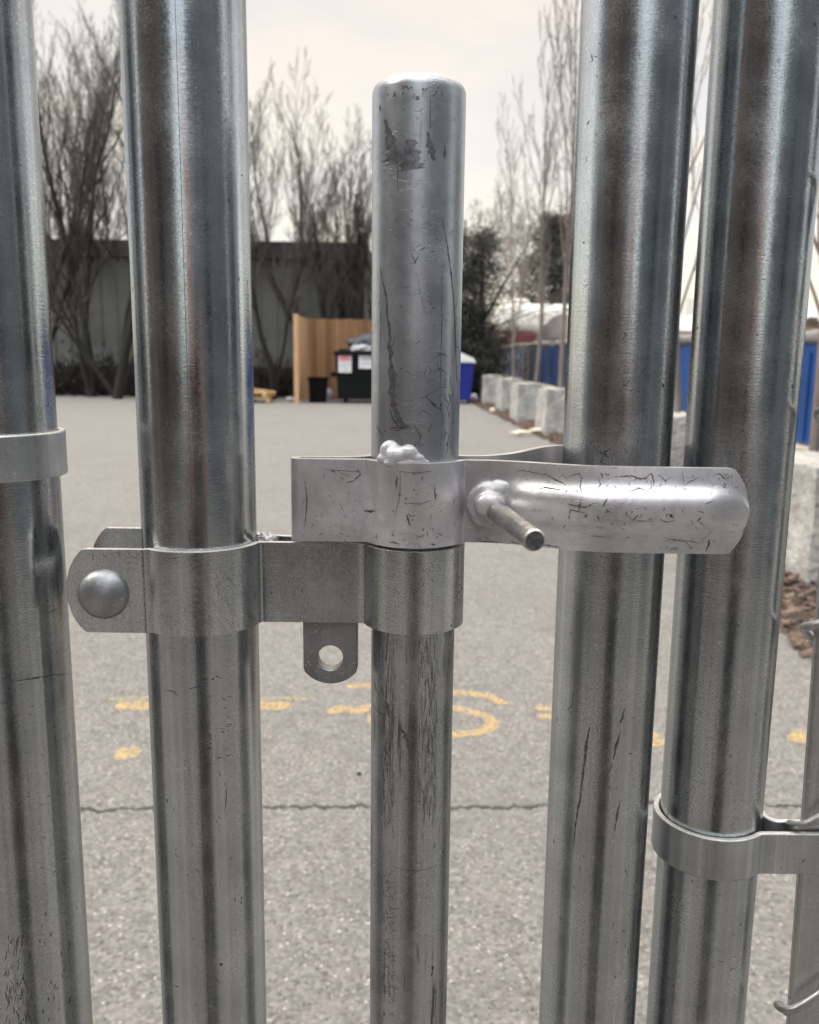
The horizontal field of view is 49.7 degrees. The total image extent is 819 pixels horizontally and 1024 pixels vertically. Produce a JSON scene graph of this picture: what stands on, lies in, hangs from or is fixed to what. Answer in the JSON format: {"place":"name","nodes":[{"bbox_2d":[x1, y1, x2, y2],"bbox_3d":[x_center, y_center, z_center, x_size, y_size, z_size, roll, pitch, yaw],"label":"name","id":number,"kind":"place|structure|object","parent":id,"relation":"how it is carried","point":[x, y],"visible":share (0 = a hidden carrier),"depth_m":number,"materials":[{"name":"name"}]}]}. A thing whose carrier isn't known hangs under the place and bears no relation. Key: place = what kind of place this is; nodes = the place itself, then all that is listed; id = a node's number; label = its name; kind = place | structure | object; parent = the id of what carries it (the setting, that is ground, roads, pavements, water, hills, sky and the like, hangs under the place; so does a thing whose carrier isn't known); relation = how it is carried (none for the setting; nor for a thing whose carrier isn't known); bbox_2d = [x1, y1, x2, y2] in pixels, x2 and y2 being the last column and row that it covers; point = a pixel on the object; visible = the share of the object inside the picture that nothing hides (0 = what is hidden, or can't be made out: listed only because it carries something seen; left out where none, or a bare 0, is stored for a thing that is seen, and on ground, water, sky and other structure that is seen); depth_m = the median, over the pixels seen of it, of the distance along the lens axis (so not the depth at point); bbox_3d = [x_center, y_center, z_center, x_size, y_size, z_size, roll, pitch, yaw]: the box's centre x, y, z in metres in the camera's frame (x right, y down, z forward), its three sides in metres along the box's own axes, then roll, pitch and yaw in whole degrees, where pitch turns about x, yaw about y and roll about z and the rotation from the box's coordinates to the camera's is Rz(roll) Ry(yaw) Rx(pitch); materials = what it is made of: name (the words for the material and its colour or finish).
{"place":"outdoors","nodes":[
{"label":"outdoors","id":0,"kind":"place"},
{"bbox_2d":[32,0,818,317],"label":"sky","id":1,"kind":"structure","parent":0,"point":[352,45],"materials":[{"name":"white"}]},
{"bbox_2d":[56,369,811,1023],"bbox_3d":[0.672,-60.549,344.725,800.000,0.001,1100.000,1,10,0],"label":"asphalt lot","id":2,"kind":"structure","parent":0,"point":[316,793],"depth_m":3.07,"materials":[{"name":"grey asphalt"}]},
{"bbox_2d":[0,0,92,1023],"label":"gate pipe","id":3,"kind":"object","parent":2,"relation":"on","point":[44,966],"visible":1,"depth_m":0.37,"materials":[{"name":"metal"}]},
{"bbox_2d":[35,9,121,238],"bbox_3d":[-15.446,-13.063,36.099,8.126,15.625,5.187,9,13,40],"label":"bare tree","id":4,"kind":"object","parent":2,"relation":"on","point":[46,188],"visible":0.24,"depth_m":35.85,"materials":[{"name":"brown plant"}]},
{"bbox_2d":[32,0,127,396],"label":"bare tree","id":5,"kind":"object","parent":2,"relation":"on","point":[73,263],"visible":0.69,"depth_m":26.37,"materials":[{"name":"brown plant"}]},
{"bbox_2d":[37,14,123,341],"bbox_3d":[-10.304,-9.974,27.985,4.143,12.550,4.022,-5,12,-28],"label":"bare tree","id":6,"kind":"object","parent":2,"relation":"on","point":[55,328],"visible":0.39,"depth_m":27.37,"materials":[{"name":"brown plant"}]},
{"bbox_2d":[38,0,126,239],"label":"bare tree","id":7,"kind":"object","parent":2,"relation":"on","point":[108,224],"visible":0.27,"depth_m":36.78,"materials":[{"name":"brown plant"}]},
{"bbox_2d":[46,0,133,398],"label":"bare tree","id":8,"kind":"object","parent":2,"relation":"on","point":[124,369],"visible":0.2,"depth_m":26.00,"materials":[{"name":"brown plant"}]},
{"bbox_2d":[115,747,138,758],"bbox_3d":[-1.027,0.878,3.222,0.088,0.001,0.122,1,10,0],"label":"spray paint dot","id":9,"kind":"object","parent":2,"relation":"on","point":[122,753],"visible":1,"depth_m":3.21,"materials":[{"name":"yellow paint"}]},
{"bbox_2d":[116,701,288,709],"bbox_3d":[-0.854,0.802,3.654,0.726,0.001,0.108,0,10,-2],"label":"spray paint marking","id":10,"kind":"object","parent":2,"relation":"on","point":[147,704],"visible":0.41,"depth_m":3.65,"materials":[{"name":"yellow paint"}]},
{"bbox_2d":[47,239,371,396],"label":"grey building","id":11,"kind":"structure","parent":2,"relation":"on","point":[108,303],"depth_m":28.48,"materials":[{"name":"metal"}]},
{"bbox_2d":[254,396,271,402],"bbox_3d":[-4.550,-3.260,25.566,1.050,0.132,1.060,0,10,-5],"label":"wood pallet","id":12,"kind":"object","parent":2,"relation":"on","point":[268,399],"visible":0.37,"depth_m":25.42,"materials":[{"name":"brown wood"}]},
{"bbox_2d":[254,391,274,396],"bbox_3d":[-4.492,-3.421,25.587,0.950,0.132,1.060,2,10,7],"label":"wood pallet","id":13,"kind":"object","parent":12,"relation":"on","point":[264,394],"visible":0.39,"depth_m":25.44,"materials":[{"name":"brown wood"}]},
{"bbox_2d":[254,388,275,392],"bbox_3d":[-4.420,-3.522,25.346,1.146,0.189,0.120,1,10,0],"label":"loose board","id":14,"kind":"object","parent":13,"relation":"on","point":[265,390],"visible":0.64,"depth_m":25.30,"materials":[{"name":"brown wood"}]},
{"bbox_2d":[66,0,464,1023],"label":"gate pipe","id":15,"kind":"object","parent":2,"relation":"on","point":[196,578],"visible":0.94,"depth_m":0.36,"materials":[{"name":"metal"}]},
{"bbox_2d":[290,72,749,1023],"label":"drop rod","id":16,"kind":"object","parent":15,"relation":"attached to","point":[414,480],"visible":1,"depth_m":0.36,"materials":[{"name":"silver metal"}]},
{"bbox_2d":[247,36,286,268],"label":"bare tree","id":17,"kind":"object","parent":2,"relation":"on","point":[251,151],"visible":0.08,"depth_m":26.48,"materials":[{"name":"brown plant"}]},
{"bbox_2d":[54,229,508,396],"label":"undergrowth","id":18,"kind":"object","parent":2,"relation":"on","point":[63,387],"visible":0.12,"depth_m":28.06,"materials":[{"name":"black plant"}]},
{"bbox_2d":[285,397,293,401],"bbox_3d":[-3.484,-3.320,26.070,0.350,0.177,0.232,1,10,0],"label":"trash scrap","id":19,"kind":"object","parent":2,"relation":"on","point":[290,399],"visible":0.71,"depth_m":26.00,"materials":[{"name":"white plastic"}]},
{"bbox_2d":[249,161,335,399],"bbox_3d":[-4.275,-7.989,25.862,4.111,9.492,2.939,1,10,0],"label":"bare tree","id":20,"kind":"object","parent":2,"relation":"on","point":[273,383],"visible":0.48,"depth_m":26.42,"materials":[{"name":"brown plant"}]},
{"bbox_2d":[248,46,355,240],"bbox_3d":[-5.215,-12.326,36.490,3.573,14.260,5.813,9,13,40],"label":"bare tree","id":21,"kind":"object","parent":2,"relation":"on","point":[273,163],"visible":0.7,"depth_m":36.13,"materials":[{"name":"brown plant"}]},
{"bbox_2d":[250,120,371,371],"bbox_3d":[-2.984,-7.641,27.553,6.637,8.303,2.646,1,10,0],"label":"bare tree","id":22,"kind":"object","parent":2,"relation":"on","point":[322,293],"visible":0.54,"depth_m":27.35,"materials":[{"name":"brown plant"}]},
{"bbox_2d":[307,377,328,401],"bbox_3d":[-2.651,-3.557,25.661,0.580,0.715,0.580,1,10,0],"label":"waste bin","id":23,"kind":"object","parent":2,"relation":"on","point":[317,389],"visible":1,"depth_m":25.42,"materials":[{"name":"black plastic"}]},
{"bbox_2d":[274,102,371,241],"bbox_3d":[-3.163,-10.971,36.908,5.281,11.491,2.871,3,10,12],"label":"bare tree","id":24,"kind":"object","parent":2,"relation":"on","point":[334,162],"visible":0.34,"depth_m":36.45,"materials":[{"name":"brown plant"}]},
{"bbox_2d":[326,388,332,399],"bbox_3d":[-2.532,-3.661,27.534,0.304,0.403,0.296,1,10,0],"label":"trash bag","id":25,"kind":"object","parent":2,"relation":"on","point":[329,394],"visible":0.69,"depth_m":27.42,"materials":[{"name":"white plastic"}]},
{"bbox_2d":[293,314,371,402],"bbox_3d":[-1.511,-4.729,27.317,5.277,2.500,2.253,-5,12,-29],"label":"cedar enclosure","id":26,"kind":"object","parent":2,"relation":"on","point":[309,361],"visible":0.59,"depth_m":27.44,"materials":[{"name":"brown wood"}]},
{"bbox_2d":[299,140,371,335],"bbox_3d":[-1.038,-7.804,27.696,4.396,8.591,3.183,5,11,21],"label":"bare tree","id":27,"kind":"object","parent":2,"relation":"on","point":[361,265],"visible":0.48,"depth_m":27.36,"materials":[{"name":"brown plant"}]},
{"bbox_2d":[330,683,369,721],"bbox_3d":[-0.170,0.800,3.711,0.299,0.001,0.452,3,10,12],"label":"spray paint numeral","id":28,"kind":"object","parent":2,"relation":"on","point":[351,709],"visible":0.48,"depth_m":3.64,"materials":[{"name":"yellow paint"}]},
{"bbox_2d":[331,349,370,402],"bbox_3d":[-1.151,-3.997,25.950,2.260,1.548,1.410,1,10,0],"label":"dumpster","id":29,"kind":"object","parent":2,"relation":"on","point":[352,373],"visible":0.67,"depth_m":25.35,"materials":[{"name":"black metal"}]},
{"bbox_2d":[347,333,370,346],"bbox_3d":[-1.127,-4.818,25.742,1.422,0.821,0.992,1,10,0],"label":"trash bag","id":30,"kind":"object","parent":29,"relation":"on","point":[365,339],"visible":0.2,"depth_m":25.39,"materials":[{"name":"grey plastic"}]},
{"bbox_2d":[350,344,370,351],"bbox_3d":[-1.327,-4.668,25.302,0.729,0.284,0.473,1,10,0],"label":"trash bag","id":31,"kind":"object","parent":29,"relation":"on","point":[363,347],"visible":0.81,"depth_m":25.14,"materials":[{"name":"white plastic"}]},
{"bbox_2d":[287,186,570,365],"bbox_3d":[1.630,-7.682,29.755,10.324,7.715,8.877,9,13,39],"label":"bare tree","id":32,"kind":"object","parent":2,"relation":"on","point":[495,299],"visible":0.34,"depth_m":28.61,"materials":[{"name":"plant"}]},
{"bbox_2d":[460,353,475,403],"bbox_3d":[1.260,-3.999,26.256,1.341,1.496,1.186,1,10,0],"label":"recycling bin","id":33,"kind":"object","parent":2,"relation":"on","point":[466,370],"visible":0.35,"depth_m":25.74,"materials":[{"name":"blue plastic"}]},
{"bbox_2d":[471,393,476,399],"bbox_3d":[1.998,-3.556,27.492,0.224,0.284,0.222,-9,14,-42],"label":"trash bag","id":34,"kind":"object","parent":2,"relation":"on","point":[473,396],"visible":0.69,"depth_m":27.41,"materials":[{"name":"white plastic"}]},
{"bbox_2d":[453,690,506,736],"bbox_3d":[0.250,0.821,3.617,0.331,0.001,0.492,1,10,0],"label":"spray paint numeral","id":35,"kind":"object","parent":2,"relation":"on","point":[482,715],"visible":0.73,"depth_m":3.58,"materials":[{"name":"yellow paint"}]},
{"bbox_2d":[461,225,519,389],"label":"evergreen tree","id":36,"kind":"object","parent":2,"relation":"on","point":[464,235],"visible":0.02,"depth_m":29.70,"materials":[{"name":"green plant"}]},
{"bbox_2d":[461,220,527,396],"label":"evergreen tree","id":37,"kind":"object","parent":2,"relation":"on","point":[485,362],"visible":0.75,"depth_m":28.93,"materials":[{"name":"green plant"}]},
{"bbox_2d":[510,430,530,434],"bbox_3d":[1.976,-1.415,15.739,0.399,0.086,0.151,1,10,0],"label":"paper scrap","id":38,"kind":"object","parent":2,"relation":"on","point":[519,432],"visible":1,"depth_m":15.70,"materials":[{"name":"white paper"}]},
{"bbox_2d":[486,298,568,374],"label":"heap","id":39,"kind":"object","parent":2,"relation":"on","point":[527,334],"visible":0.31,"depth_m":44.97,"materials":[{"name":"white"}]},
{"bbox_2d":[500,205,570,304],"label":"evergreen tree","id":40,"kind":"object","parent":2,"relation":"on","point":[555,241],"visible":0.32,"depth_m":57.09,"materials":[{"name":"green plant"}]},
{"bbox_2d":[539,0,699,1023],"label":"gate pipe","id":41,"kind":"object","parent":2,"relation":"on","point":[636,76],"visible":1,"depth_m":0.39,"materials":[{"name":"silver metal"}]},
{"bbox_2d":[466,397,816,657],"bbox_3d":[3.011,-1.325,15.504,2.607,0.095,26.600,1,10,0],"label":"mulch bed","id":42,"kind":"object","parent":2,"relation":"on","point":[804,587],"visible":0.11,"depth_m":5.28,"materials":[{"name":"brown wood"}]},
{"bbox_2d":[480,375,502,402],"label":"concrete block","id":43,"kind":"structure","parent":42,"relation":"on","point":[488,386],"depth_m":25.35,"materials":[{"name":"grey concrete"}]},
{"bbox_2d":[496,378,522,410],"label":"concrete block","id":44,"kind":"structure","parent":42,"relation":"on","point":[503,391],"depth_m":22.01,"materials":[{"name":"grey concrete"}]},
{"bbox_2d":[493,94,539,377],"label":"young tree","id":45,"kind":"object","parent":42,"relation":"on","point":[511,252],"visible":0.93,"depth_m":23.57,"materials":[{"name":"brown plant"}]},
{"bbox_2d":[510,382,542,421],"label":"concrete block","id":46,"kind":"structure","parent":42,"relation":"on","point":[523,401],"depth_m":18.79,"materials":[{"name":"grey concrete"}]},
{"bbox_2d":[529,428,541,431],"bbox_3d":[2.348,-1.504,16.223,0.316,0.094,0.128,1,10,0],"label":"paper scrap","id":47,"kind":"object","parent":42,"relation":"on","point":[536,430],"visible":0.87,"depth_m":16.18,"materials":[{"name":"beige paper"}]},
{"bbox_2d":[510,0,578,382],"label":"young tree","id":48,"kind":"object","parent":42,"relation":"on","point":[542,279],"visible":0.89,"depth_m":19.05,"materials":[{"name":"brown plant"}]},
{"bbox_2d":[535,387,564,434],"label":"concrete block","id":49,"kind":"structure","parent":42,"relation":"on","point":[549,415],"depth_m":15.85,"materials":[{"name":"grey concrete"}]},
{"bbox_2d":[543,0,579,387],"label":"young tree","id":50,"kind":"object","parent":42,"relation":"on","point":[568,235],"visible":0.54,"depth_m":15.82,"materials":[{"name":"brown plant"}]},
{"bbox_2d":[561,136,573,186],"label":"young tree","id":51,"kind":"object","parent":42,"relation":"on","point":[571,171],"visible":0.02,"depth_m":12.79,"materials":[{"name":"brown plant"}]},
{"bbox_2d":[671,411,685,466],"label":"concrete block","id":52,"kind":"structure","parent":42,"relation":"on","point":[678,437],"depth_m":9.08,"materials":[{"name":"grey concrete"}]},
{"bbox_2d":[674,0,713,412],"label":"young tree","id":53,"kind":"object","parent":42,"relation":"on","point":[677,403],"visible":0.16,"depth_m":9.70,"materials":[{"name":"brown plant"}]},
{"bbox_2d":[785,451,818,585],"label":"concrete block","id":54,"kind":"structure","parent":42,"relation":"on","point":[802,555],"depth_m":5.57,"materials":[{"name":"grey concrete"}]},
{"bbox_2d":[809,187,818,452],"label":"young tree","id":55,"kind":"object","parent":42,"relation":"on","point":[814,440],"visible":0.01,"depth_m":6.58,"materials":[{"name":"brown plant"}]},
{"bbox_2d":[504,375,808,450],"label":"retaining wall","id":56,"kind":"structure","parent":2,"relation":"on","point":[800,447],"depth_m":9.07,"materials":[{"name":"concrete"}]},
{"bbox_2d":[500,341,553,385],"bbox_3d":[5.253,-5.602,32.766,2.419,1.310,14.503,1,10,0],"label":"blue container","id":57,"kind":"object","parent":56,"relation":"on","point":[546,367],"visible":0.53,"depth_m":29.22,"materials":[{"name":"paint"}]},
{"bbox_2d":[534,315,567,341],"bbox_3d":[4.820,-5.495,29.008,1.131,1.832,6.653,1,10,0],"label":"tarp heap","id":58,"kind":"object","parent":57,"relation":"on","point":[553,325],"visible":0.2,"depth_m":27.04,"materials":[{"name":"grey plastic"}]},
{"bbox_2d":[552,339,566,387],"bbox_3d":[5.222,-3.547,21.402,2.436,1.290,7.606,1,10,0],"label":"blue container","id":59,"kind":"object","parent":56,"relation":"on","point":[556,353],"visible":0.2,"depth_m":24.46,"materials":[{"name":"paint"}]},
{"bbox_2d":[679,334,691,412],"bbox_3d":[5.208,-2.206,14.171,2.434,1.212,6.306,1,10,0],"label":"blue container","id":60,"kind":"object","parent":56,"relation":"on","point":[685,344],"visible":0.07,"depth_m":13.06,"materials":[{"name":"paint"}]},
{"bbox_2d":[796,329,818,445],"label":"blue container","id":61,"kind":"object","parent":56,"relation":"on","point":[807,388],"visible":0.13,"depth_m":8.99,"materials":[{"name":"paint"}]},
{"bbox_2d":[806,317,818,330],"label":"scrap wood","id":62,"kind":"object","parent":61,"relation":"in","point":[812,323],"visible":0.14,"depth_m":9.57,"materials":[{"name":"brown wood"}]},
{"bbox_2d":[646,0,818,1023],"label":"gate pipe","id":63,"kind":"object","parent":2,"relation":"on","point":[721,840],"visible":1,"depth_m":0.40,"materials":[{"name":"metal"}]},
{"bbox_2d":[786,567,818,1023],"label":"tension bar","id":64,"kind":"object","parent":63,"relation":"attached to","point":[804,973],"depth_m":0.43,"materials":[{"name":"metal"}]},
{"bbox_2d":[773,407,818,1015],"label":"chain link fabric","id":65,"kind":"object","parent":64,"relation":"hanging from","point":[807,633],"visible":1,"depth_m":0.42,"materials":[{"name":"metal"}]},
{"bbox_2d":[679,298,818,334],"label":"pale building","id":66,"kind":"structure","parent":0,"point":[685,321],"depth_m":72.04,"materials":[{"name":"metal"}]}
]}

